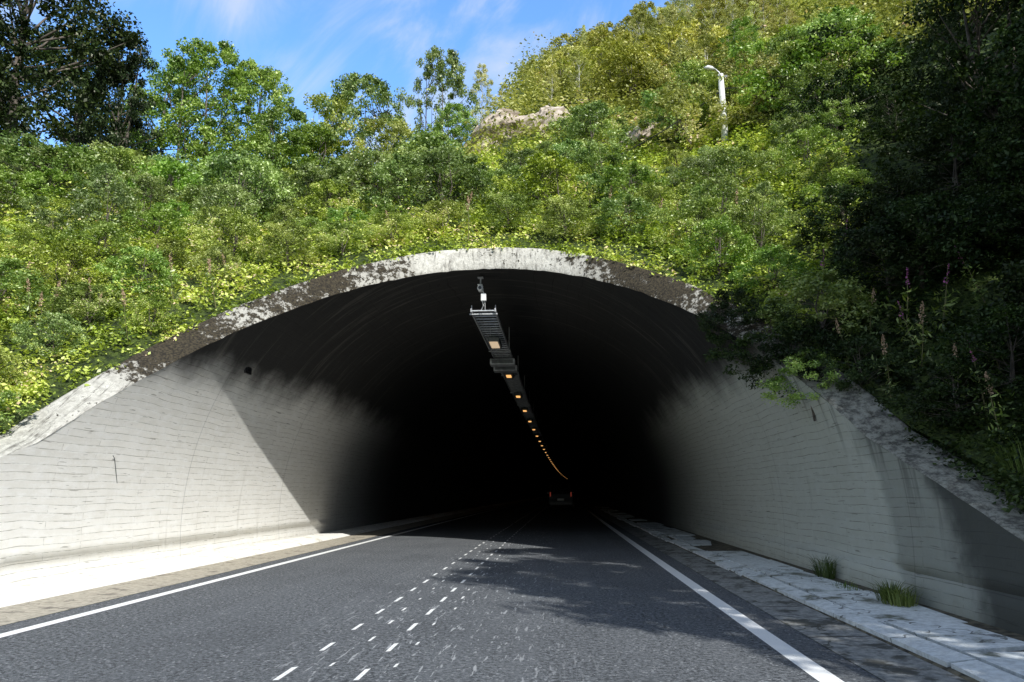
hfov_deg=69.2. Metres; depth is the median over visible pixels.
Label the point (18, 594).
pavement
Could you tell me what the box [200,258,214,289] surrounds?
seeding weed
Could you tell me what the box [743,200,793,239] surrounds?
shrub
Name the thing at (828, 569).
grass tuft
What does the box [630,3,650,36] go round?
birch tree
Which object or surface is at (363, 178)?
shrub
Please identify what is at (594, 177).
shrub
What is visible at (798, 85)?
shrub
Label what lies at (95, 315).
seeding weed
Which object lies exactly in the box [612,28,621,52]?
birch tree
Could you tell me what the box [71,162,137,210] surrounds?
shrub
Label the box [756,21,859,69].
shrub
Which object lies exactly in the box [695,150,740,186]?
shrub
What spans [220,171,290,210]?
shrub
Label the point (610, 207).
shrub
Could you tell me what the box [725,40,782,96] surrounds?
shrub
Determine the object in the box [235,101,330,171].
tree
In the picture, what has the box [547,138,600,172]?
shrub
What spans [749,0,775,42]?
birch tree
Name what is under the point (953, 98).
shrub
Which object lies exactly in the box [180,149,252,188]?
shrub
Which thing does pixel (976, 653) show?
pavement
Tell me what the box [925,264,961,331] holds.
fireweed plant
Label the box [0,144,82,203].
shrub
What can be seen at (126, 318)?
seeding weed
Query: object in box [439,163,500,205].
shrub
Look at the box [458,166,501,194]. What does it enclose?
shrub
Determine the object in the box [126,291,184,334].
shrub
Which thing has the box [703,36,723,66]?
birch tree
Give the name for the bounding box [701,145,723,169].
shrub
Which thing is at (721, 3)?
birch tree
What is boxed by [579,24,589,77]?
conifer tree
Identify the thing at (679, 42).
birch tree
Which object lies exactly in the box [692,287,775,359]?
shrub
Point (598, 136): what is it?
shrub
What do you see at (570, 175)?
shrub
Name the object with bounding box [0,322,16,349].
shrub
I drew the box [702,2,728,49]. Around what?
birch tree
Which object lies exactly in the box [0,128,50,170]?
shrub
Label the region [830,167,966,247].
shrub
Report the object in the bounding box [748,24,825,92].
shrub
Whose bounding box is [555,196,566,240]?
seeding weed
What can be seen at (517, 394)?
tunnel lamp
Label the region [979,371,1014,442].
seeding weed
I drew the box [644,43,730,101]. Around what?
shrub
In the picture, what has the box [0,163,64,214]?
shrub
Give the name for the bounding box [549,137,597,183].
shrub
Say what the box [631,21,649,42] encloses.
birch tree
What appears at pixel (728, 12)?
birch tree
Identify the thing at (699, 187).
shrub
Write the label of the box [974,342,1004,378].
fireweed plant
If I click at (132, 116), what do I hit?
broadleaf tree
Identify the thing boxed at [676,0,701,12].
shrub
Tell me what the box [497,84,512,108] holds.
birch tree
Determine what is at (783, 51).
shrub
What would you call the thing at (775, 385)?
shrub
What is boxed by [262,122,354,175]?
tree
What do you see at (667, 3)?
birch tree
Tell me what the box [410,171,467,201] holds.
shrub
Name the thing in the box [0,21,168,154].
broadleaf tree
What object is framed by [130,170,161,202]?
shrub
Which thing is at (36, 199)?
shrub
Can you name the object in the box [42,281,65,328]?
seeding weed
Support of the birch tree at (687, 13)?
on the hillside
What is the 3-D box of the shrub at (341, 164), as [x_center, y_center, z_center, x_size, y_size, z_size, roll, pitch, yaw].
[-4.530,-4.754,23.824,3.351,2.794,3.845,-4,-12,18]
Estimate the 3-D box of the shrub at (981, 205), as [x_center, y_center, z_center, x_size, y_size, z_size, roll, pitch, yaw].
[6.897,-1.501,12.805,2.731,2.043,3.019,-4,-12,17]
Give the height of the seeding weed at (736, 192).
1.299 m
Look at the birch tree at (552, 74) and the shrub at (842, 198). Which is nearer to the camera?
the shrub at (842, 198)
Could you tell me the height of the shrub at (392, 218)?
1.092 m
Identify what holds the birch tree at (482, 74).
on the hillside
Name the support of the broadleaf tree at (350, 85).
on the hillside
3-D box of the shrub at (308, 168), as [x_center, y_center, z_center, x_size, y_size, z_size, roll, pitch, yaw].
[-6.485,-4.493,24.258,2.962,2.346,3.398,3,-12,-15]
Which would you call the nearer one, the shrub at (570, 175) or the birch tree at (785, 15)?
the shrub at (570, 175)
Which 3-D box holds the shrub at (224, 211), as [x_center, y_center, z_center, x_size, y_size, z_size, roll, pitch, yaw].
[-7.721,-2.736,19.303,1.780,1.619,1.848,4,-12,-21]
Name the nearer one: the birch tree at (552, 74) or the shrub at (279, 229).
the shrub at (279, 229)
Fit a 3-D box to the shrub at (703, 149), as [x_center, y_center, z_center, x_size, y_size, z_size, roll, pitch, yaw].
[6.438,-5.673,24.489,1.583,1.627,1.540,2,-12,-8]
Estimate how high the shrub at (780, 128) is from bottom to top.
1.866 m
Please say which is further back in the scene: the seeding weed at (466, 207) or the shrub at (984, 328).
the seeding weed at (466, 207)
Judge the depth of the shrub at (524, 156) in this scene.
26.24 m
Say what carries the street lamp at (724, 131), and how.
on the hillside
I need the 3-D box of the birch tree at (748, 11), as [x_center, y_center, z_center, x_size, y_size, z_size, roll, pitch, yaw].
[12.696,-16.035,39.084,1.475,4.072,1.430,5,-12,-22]
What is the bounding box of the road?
[0,495,883,681]
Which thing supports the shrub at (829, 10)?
on the hillside
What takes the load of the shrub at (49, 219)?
on the hillside
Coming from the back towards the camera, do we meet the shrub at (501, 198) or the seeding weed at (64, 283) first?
the shrub at (501, 198)
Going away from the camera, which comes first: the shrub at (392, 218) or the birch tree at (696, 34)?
the shrub at (392, 218)
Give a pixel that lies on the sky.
(314, 43)
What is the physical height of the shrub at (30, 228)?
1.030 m
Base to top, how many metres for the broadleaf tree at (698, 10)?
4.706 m
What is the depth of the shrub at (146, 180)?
20.72 m
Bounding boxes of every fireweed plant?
[816,249,834,307]
[886,267,919,329]
[892,300,921,357]
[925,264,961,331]
[953,245,987,302]
[954,340,995,416]
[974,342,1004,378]
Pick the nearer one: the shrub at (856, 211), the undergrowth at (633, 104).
the shrub at (856, 211)
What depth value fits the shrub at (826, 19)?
29.68 m
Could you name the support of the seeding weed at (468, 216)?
on the hillside
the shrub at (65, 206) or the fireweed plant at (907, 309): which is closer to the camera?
the fireweed plant at (907, 309)
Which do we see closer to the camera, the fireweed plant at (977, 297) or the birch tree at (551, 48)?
the fireweed plant at (977, 297)
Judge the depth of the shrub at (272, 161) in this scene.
26.63 m
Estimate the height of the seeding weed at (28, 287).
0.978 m
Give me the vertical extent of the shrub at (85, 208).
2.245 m
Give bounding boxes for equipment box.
[490,358,515,366]
[493,365,517,372]
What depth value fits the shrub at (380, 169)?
21.88 m
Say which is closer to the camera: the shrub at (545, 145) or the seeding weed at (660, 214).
the seeding weed at (660, 214)
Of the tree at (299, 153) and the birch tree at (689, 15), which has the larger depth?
the birch tree at (689, 15)
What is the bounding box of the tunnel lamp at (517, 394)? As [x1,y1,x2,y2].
[514,391,521,397]
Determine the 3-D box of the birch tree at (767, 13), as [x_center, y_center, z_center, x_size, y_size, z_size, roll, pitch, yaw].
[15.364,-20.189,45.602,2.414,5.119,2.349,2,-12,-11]
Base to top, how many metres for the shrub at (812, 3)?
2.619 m
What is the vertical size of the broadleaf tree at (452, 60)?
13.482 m
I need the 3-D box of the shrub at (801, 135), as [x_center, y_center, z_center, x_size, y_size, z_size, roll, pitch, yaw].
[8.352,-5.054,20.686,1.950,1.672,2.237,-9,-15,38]
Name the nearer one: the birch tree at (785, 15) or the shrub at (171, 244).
the shrub at (171, 244)
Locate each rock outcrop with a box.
[467,108,538,151]
[473,138,499,154]
[535,105,571,134]
[612,121,658,153]
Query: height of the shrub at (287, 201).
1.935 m
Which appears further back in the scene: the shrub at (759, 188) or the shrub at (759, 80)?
the shrub at (759, 80)
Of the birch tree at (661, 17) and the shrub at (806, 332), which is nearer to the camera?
the shrub at (806, 332)
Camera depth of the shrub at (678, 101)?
29.06 m
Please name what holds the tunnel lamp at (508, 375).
attached to the cable ladder
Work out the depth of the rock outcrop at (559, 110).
36.93 m
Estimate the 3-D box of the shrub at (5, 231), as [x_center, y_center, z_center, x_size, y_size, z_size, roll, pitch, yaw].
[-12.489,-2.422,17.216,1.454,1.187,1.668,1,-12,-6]
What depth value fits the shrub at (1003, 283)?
10.05 m
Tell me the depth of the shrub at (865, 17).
30.65 m
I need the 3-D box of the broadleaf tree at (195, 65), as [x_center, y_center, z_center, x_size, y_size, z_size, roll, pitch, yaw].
[-14.406,-9.019,34.842,8.033,12.045,7.694,11,-16,-43]
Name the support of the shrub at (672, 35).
on the hillside
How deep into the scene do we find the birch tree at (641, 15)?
50.41 m
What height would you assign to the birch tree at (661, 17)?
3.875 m
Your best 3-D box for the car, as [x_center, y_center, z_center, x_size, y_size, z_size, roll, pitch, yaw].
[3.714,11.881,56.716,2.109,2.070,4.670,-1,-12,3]
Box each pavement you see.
[0,496,548,607]
[594,506,1023,681]
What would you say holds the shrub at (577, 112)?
on the hillside
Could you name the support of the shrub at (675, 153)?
on the hillside
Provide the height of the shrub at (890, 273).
1.679 m
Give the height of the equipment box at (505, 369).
0.200 m
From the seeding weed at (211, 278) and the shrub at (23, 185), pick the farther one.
the shrub at (23, 185)
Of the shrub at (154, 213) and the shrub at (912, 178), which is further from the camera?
the shrub at (154, 213)
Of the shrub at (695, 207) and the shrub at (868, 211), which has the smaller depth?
the shrub at (868, 211)
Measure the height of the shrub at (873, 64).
3.242 m
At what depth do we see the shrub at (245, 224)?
17.82 m
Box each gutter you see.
[0,497,548,625]
[579,496,968,681]
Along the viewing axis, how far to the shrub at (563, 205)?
18.68 m
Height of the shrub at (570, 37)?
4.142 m
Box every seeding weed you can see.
[8,261,30,297]
[20,278,38,324]
[27,292,47,339]
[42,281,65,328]
[52,267,71,299]
[84,277,96,312]
[85,292,104,330]
[115,288,139,345]
[146,244,166,281]
[164,254,184,299]
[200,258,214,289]
[203,259,219,307]
[220,253,233,288]
[385,210,398,243]
[458,192,471,228]
[458,196,474,240]
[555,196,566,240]
[650,198,662,229]
[726,189,745,232]
[827,318,852,371]
[858,288,887,340]
[871,334,901,397]
[900,301,936,367]
[940,343,976,405]
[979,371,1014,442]
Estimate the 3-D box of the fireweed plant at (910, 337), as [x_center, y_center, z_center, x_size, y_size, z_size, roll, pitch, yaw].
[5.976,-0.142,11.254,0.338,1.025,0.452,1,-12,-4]
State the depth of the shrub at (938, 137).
15.40 m
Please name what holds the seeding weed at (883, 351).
on the hillside
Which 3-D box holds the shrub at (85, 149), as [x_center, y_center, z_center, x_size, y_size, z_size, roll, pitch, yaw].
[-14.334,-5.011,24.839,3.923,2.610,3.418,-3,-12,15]
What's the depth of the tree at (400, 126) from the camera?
37.54 m
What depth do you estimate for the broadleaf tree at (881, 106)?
19.94 m
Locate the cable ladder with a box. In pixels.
[470,305,555,463]
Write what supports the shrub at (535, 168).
on the hillside
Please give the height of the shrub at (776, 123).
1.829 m
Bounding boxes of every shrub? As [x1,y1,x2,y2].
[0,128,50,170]
[0,135,117,199]
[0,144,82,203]
[0,152,39,194]
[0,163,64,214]
[0,181,24,226]
[0,222,17,251]
[0,242,22,271]
[0,253,58,316]
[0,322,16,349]
[0,342,32,395]
[0,390,38,434]
[3,222,73,257]
[8,194,74,227]
[8,311,101,357]
[11,165,94,209]
[20,238,118,299]
[22,208,73,244]
[37,145,136,190]
[39,281,138,323]
[46,194,122,228]
[48,218,133,264]
[49,142,155,197]
[55,142,90,150]
[58,140,150,174]
[58,176,147,242]
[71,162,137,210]
[92,246,180,294]
[94,171,188,226]
[108,157,217,215]
[108,202,191,245]
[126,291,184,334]
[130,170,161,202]
[139,149,212,206]
[142,236,205,270]
[150,198,203,232]
[160,182,226,226]
[172,146,300,223]
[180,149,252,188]
[180,204,252,248]
[184,245,245,281]
[185,211,267,263]
[191,178,219,203]
[191,181,261,235]
[216,157,298,230]
[218,152,303,200]
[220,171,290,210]
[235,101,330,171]
[251,220,332,265]
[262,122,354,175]
[263,167,320,201]
[265,161,354,219]
[266,189,305,215]
[266,204,302,236]
[285,215,327,243]
[289,178,369,221]
[298,168,364,212]
[300,159,382,213]
[310,221,375,255]
[323,168,388,209]
[323,206,370,233]
[324,150,425,213]
[357,212,422,244]
[358,152,456,217]
[365,145,469,211]
[368,203,409,228]
[369,128,466,200]
[382,144,496,218]
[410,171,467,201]
[411,199,476,233]
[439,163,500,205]
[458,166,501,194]
[477,190,543,231]
[478,165,542,211]
[485,150,596,221]
[490,148,551,194]
[514,147,541,163]
[518,44,592,88]
[530,159,602,202]
[531,140,558,152]
[532,195,606,240]
[539,29,615,71]
[546,101,627,151]
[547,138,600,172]
[548,99,638,162]
[548,171,627,217]
[549,26,636,60]
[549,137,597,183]
[557,41,649,92]
[557,140,641,195]
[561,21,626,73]
[588,31,673,102]
[590,161,671,214]
[591,193,662,237]
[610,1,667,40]
[618,181,681,225]
[622,164,656,191]
[625,18,732,92]
[634,79,767,156]
[634,81,717,147]
[638,56,734,131]
[640,6,690,31]
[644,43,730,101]
[646,196,757,252]
[655,166,681,189]
[656,149,691,175]
[662,155,720,198]
[667,213,759,274]
[673,143,797,203]
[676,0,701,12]
[678,74,755,134]
[680,174,763,229]
[681,180,730,221]
[685,145,720,178]
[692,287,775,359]
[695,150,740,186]
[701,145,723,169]
[702,302,825,391]
[712,51,808,120]
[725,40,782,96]
[725,191,804,259]
[728,244,814,292]
[730,30,906,118]
[738,324,850,396]
[740,36,857,121]
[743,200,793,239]
[745,182,783,217]
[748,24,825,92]
[748,147,799,182]
[755,348,853,420]
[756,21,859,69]
[756,268,883,340]
[765,100,814,142]
[765,123,845,178]
[768,112,832,164]
[773,0,848,24]
[775,60,856,119]
[780,9,895,88]
[781,67,902,136]
[783,22,921,101]
[791,3,894,44]
[794,183,892,243]
[795,150,860,196]
[797,334,916,396]
[800,164,888,212]
[802,98,867,151]
[813,5,895,52]
[824,220,958,298]
[829,197,940,261]
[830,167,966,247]
[830,191,1009,295]
[847,188,951,227]
[866,198,1023,281]
[872,358,1023,427]
[874,111,1023,196]
[901,82,1008,164]
[930,302,1023,398]
[935,137,999,175]
[945,283,1023,361]
[946,157,1023,246]
[983,260,1023,340]
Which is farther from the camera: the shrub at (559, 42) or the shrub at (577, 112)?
the shrub at (559, 42)
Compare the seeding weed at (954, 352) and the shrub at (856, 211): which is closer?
the seeding weed at (954, 352)
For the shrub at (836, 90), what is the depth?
22.84 m
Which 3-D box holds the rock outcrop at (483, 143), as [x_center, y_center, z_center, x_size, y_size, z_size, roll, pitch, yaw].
[-1.346,-8.805,35.109,1.943,1.168,2.753,-40,11,14]
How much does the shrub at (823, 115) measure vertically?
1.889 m
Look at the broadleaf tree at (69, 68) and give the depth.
29.16 m
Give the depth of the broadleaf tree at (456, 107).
36.90 m
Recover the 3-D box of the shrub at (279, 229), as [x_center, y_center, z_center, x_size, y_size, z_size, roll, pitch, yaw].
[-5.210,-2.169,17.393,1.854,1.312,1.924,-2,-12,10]
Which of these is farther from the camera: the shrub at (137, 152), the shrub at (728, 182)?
the shrub at (137, 152)
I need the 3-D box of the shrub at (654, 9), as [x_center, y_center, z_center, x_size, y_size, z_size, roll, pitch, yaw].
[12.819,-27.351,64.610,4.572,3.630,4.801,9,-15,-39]
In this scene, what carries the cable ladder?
hanging from the road tunnel
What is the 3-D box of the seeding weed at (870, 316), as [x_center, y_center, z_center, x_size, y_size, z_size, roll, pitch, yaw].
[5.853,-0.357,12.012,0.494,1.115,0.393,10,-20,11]
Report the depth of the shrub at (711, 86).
30.05 m
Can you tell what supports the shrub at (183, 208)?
on the hillside
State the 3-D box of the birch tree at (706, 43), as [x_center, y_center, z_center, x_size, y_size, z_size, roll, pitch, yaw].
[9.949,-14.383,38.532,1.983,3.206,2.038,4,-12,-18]
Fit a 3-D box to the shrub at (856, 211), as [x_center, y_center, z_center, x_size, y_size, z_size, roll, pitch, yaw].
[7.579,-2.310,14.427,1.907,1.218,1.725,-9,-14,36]
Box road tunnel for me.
[0,247,1023,634]
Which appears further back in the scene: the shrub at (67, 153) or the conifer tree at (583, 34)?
the conifer tree at (583, 34)
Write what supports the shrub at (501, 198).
on the hillside
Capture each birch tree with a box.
[469,64,498,133]
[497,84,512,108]
[539,70,560,105]
[549,46,558,78]
[554,42,575,81]
[562,49,593,101]
[601,35,619,71]
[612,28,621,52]
[626,11,663,82]
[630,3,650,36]
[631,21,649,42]
[633,31,659,77]
[656,15,665,44]
[661,0,689,28]
[664,17,698,66]
[672,37,688,76]
[679,0,698,25]
[684,0,731,39]
[685,33,725,74]
[693,0,751,47]
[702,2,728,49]
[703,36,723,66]
[719,5,749,47]
[722,9,744,44]
[739,0,779,36]
[743,1,769,47]
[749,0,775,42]
[762,0,793,31]
[770,5,800,35]
[877,0,927,26]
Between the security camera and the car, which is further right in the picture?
the car
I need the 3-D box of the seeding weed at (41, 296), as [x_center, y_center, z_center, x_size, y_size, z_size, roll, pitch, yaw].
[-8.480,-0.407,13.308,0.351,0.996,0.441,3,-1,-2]
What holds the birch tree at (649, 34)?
on the hillside
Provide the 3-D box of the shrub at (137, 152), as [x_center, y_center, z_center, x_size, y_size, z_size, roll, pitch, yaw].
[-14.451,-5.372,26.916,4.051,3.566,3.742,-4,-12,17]
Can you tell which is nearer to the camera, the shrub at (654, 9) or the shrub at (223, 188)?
the shrub at (223, 188)
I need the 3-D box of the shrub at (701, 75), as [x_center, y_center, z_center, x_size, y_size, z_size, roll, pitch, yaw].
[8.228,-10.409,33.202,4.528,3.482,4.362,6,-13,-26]
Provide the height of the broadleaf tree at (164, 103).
11.755 m
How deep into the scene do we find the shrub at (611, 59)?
43.66 m
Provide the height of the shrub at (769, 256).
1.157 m
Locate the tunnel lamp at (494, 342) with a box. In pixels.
[487,336,501,347]
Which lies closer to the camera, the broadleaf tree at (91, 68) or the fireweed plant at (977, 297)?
the fireweed plant at (977, 297)
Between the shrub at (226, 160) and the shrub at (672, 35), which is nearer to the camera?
the shrub at (226, 160)
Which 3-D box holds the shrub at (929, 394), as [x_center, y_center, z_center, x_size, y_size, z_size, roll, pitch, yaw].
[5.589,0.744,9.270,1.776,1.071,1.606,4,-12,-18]
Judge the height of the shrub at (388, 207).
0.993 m
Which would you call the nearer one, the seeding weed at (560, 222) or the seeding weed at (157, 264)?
the seeding weed at (157, 264)
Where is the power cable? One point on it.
(663, 130)
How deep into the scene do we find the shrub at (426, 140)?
24.30 m
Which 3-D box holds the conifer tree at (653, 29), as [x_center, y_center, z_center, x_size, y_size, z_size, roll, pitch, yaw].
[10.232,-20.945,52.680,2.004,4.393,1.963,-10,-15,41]
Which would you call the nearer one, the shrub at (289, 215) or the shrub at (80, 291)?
the shrub at (80, 291)
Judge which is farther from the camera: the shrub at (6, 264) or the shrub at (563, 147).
the shrub at (563, 147)
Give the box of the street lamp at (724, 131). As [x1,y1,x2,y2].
[704,65,728,146]
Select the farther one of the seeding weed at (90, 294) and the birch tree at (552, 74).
the birch tree at (552, 74)
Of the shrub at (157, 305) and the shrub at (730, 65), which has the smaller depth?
the shrub at (157, 305)
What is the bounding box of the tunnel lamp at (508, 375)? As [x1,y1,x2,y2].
[503,373,513,377]
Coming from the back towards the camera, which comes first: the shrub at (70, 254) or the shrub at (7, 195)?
the shrub at (7, 195)
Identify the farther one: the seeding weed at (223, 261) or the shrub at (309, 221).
the shrub at (309, 221)
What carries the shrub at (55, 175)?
on the hillside
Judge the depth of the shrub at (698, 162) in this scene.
22.07 m
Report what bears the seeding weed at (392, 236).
on the hillside
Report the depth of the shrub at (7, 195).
19.61 m
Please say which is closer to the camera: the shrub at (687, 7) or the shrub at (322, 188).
the shrub at (322, 188)
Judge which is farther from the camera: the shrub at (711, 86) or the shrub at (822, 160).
the shrub at (711, 86)
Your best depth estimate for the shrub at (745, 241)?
15.58 m
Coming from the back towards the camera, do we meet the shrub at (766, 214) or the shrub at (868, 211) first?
the shrub at (766, 214)
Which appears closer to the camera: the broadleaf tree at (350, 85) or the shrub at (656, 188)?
the shrub at (656, 188)
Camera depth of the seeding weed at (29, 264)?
14.73 m
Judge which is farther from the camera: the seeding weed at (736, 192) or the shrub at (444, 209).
the shrub at (444, 209)
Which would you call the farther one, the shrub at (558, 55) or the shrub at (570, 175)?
the shrub at (558, 55)
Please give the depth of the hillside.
14.67 m
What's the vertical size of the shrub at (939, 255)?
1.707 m
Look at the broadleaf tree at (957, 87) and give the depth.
17.79 m
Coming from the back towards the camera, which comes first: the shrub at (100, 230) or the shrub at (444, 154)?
the shrub at (444, 154)
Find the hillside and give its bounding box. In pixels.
[0,0,1023,541]
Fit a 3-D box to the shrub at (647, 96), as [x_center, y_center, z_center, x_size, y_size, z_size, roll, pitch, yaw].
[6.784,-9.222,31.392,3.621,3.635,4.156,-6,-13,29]
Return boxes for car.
[547,483,573,510]
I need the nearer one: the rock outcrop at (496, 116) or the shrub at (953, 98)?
the shrub at (953, 98)
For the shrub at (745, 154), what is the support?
on the hillside
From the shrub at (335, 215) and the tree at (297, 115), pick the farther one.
the tree at (297, 115)
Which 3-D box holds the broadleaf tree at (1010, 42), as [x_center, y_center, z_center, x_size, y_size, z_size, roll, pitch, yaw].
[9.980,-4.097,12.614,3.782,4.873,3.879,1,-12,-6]
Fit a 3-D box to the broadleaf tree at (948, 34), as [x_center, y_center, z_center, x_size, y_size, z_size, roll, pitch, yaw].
[12.752,-7.880,21.438,2.242,3.521,2.186,-9,-15,38]
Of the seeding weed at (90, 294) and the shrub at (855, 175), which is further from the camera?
the shrub at (855, 175)
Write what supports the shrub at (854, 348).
on the hillside
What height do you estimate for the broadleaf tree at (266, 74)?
12.122 m
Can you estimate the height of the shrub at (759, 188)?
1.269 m
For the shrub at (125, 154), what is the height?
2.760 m
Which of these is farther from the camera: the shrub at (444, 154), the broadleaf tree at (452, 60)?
the broadleaf tree at (452, 60)
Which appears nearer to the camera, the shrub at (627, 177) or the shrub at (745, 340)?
the shrub at (745, 340)
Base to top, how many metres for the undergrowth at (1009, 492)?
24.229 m
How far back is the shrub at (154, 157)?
25.17 m
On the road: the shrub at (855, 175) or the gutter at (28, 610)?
the gutter at (28, 610)
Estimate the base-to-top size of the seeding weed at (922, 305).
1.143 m
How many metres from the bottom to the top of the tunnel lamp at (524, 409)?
0.195 m
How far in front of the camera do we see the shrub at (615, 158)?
23.54 m
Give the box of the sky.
[0,0,701,165]
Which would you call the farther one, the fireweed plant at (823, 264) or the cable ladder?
the cable ladder
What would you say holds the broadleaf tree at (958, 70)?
on the hillside
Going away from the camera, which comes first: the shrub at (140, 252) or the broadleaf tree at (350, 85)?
the shrub at (140, 252)
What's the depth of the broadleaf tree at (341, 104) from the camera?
37.73 m
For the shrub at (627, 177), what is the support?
on the hillside
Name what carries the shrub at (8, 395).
on the hillside
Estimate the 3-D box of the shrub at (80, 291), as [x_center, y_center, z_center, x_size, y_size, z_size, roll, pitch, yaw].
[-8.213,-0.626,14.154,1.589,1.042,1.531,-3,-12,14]
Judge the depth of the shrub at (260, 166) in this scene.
21.75 m
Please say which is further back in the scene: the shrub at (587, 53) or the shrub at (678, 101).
the shrub at (587, 53)
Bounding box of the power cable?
[604,92,718,162]
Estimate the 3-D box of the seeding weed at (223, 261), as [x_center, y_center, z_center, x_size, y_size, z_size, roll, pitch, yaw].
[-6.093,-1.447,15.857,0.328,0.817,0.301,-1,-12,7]
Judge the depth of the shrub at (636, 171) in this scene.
20.88 m
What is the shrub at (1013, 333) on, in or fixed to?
on the hillside
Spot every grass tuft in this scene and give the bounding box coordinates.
[798,554,841,578]
[832,580,859,590]
[868,579,922,607]
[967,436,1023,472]
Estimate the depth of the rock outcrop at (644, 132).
31.33 m
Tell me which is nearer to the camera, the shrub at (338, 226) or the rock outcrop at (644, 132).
the shrub at (338, 226)
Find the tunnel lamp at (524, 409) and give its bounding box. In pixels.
[521,407,527,411]
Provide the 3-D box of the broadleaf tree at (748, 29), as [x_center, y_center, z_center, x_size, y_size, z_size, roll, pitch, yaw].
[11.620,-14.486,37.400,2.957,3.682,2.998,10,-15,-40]
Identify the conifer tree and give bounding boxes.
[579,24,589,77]
[647,19,662,44]
[659,4,689,62]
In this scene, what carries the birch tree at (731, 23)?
on the hillside
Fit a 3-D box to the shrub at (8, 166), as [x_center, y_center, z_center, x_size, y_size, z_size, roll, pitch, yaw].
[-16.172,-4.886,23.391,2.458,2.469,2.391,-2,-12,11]
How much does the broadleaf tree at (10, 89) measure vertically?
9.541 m
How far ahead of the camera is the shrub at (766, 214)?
16.29 m
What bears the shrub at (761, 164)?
on the hillside
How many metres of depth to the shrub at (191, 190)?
20.89 m
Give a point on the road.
(537, 590)
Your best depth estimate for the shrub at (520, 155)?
23.79 m
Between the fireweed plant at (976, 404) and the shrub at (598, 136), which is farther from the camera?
the shrub at (598, 136)
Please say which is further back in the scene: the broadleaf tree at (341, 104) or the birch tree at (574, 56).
the birch tree at (574, 56)
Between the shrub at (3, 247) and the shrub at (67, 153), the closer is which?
the shrub at (3, 247)
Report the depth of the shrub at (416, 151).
23.09 m
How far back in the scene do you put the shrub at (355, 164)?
24.00 m
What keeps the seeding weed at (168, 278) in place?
on the hillside
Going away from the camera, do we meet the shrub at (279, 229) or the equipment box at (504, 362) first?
the shrub at (279, 229)
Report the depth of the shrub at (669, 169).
23.46 m
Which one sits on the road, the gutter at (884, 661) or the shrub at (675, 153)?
the gutter at (884, 661)
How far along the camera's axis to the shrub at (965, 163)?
16.27 m
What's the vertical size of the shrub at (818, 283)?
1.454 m
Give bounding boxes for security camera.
[477,277,485,309]
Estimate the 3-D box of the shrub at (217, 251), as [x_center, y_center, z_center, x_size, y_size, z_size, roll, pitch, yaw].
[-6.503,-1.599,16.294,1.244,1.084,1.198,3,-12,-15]
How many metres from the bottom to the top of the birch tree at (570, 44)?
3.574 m
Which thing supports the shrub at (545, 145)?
on the hillside
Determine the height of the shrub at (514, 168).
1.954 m
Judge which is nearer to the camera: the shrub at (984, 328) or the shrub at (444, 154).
the shrub at (984, 328)
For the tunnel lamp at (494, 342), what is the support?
attached to the cable ladder
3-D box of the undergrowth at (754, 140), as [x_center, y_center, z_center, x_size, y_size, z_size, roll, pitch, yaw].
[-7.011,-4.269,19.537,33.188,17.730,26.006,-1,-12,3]
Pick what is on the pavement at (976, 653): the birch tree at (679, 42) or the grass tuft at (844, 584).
the grass tuft at (844, 584)
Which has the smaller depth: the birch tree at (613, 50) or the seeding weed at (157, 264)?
the seeding weed at (157, 264)
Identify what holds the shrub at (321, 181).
on the hillside
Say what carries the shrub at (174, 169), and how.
on the hillside
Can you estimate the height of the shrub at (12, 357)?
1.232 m
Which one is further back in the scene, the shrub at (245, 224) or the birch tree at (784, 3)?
the birch tree at (784, 3)
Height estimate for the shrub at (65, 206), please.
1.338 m
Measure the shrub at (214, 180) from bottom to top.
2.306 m
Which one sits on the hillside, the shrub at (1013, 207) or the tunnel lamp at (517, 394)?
the shrub at (1013, 207)
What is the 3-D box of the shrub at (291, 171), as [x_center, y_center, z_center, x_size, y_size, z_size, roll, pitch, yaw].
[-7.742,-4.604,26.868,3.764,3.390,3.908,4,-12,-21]
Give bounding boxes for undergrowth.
[0,102,894,433]
[454,0,1017,162]
[814,0,1023,513]
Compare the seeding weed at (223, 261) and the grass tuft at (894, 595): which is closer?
the grass tuft at (894, 595)
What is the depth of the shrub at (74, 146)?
27.94 m
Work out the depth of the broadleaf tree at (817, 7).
43.29 m
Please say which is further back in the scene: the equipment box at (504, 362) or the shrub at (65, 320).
the equipment box at (504, 362)
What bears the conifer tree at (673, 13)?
on the hillside
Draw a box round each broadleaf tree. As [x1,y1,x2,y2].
[0,0,55,164]
[0,0,148,181]
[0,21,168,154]
[75,36,163,157]
[93,56,248,173]
[104,37,274,177]
[179,57,314,172]
[274,91,376,170]
[308,71,416,173]
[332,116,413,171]
[384,45,480,148]
[427,101,476,154]
[687,0,726,23]
[711,16,764,73]
[801,4,821,18]
[873,89,917,142]
[886,0,1023,152]
[908,7,995,111]
[936,83,967,143]
[944,0,1023,201]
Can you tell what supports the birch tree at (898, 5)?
on the hillside
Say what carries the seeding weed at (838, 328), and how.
on the hillside

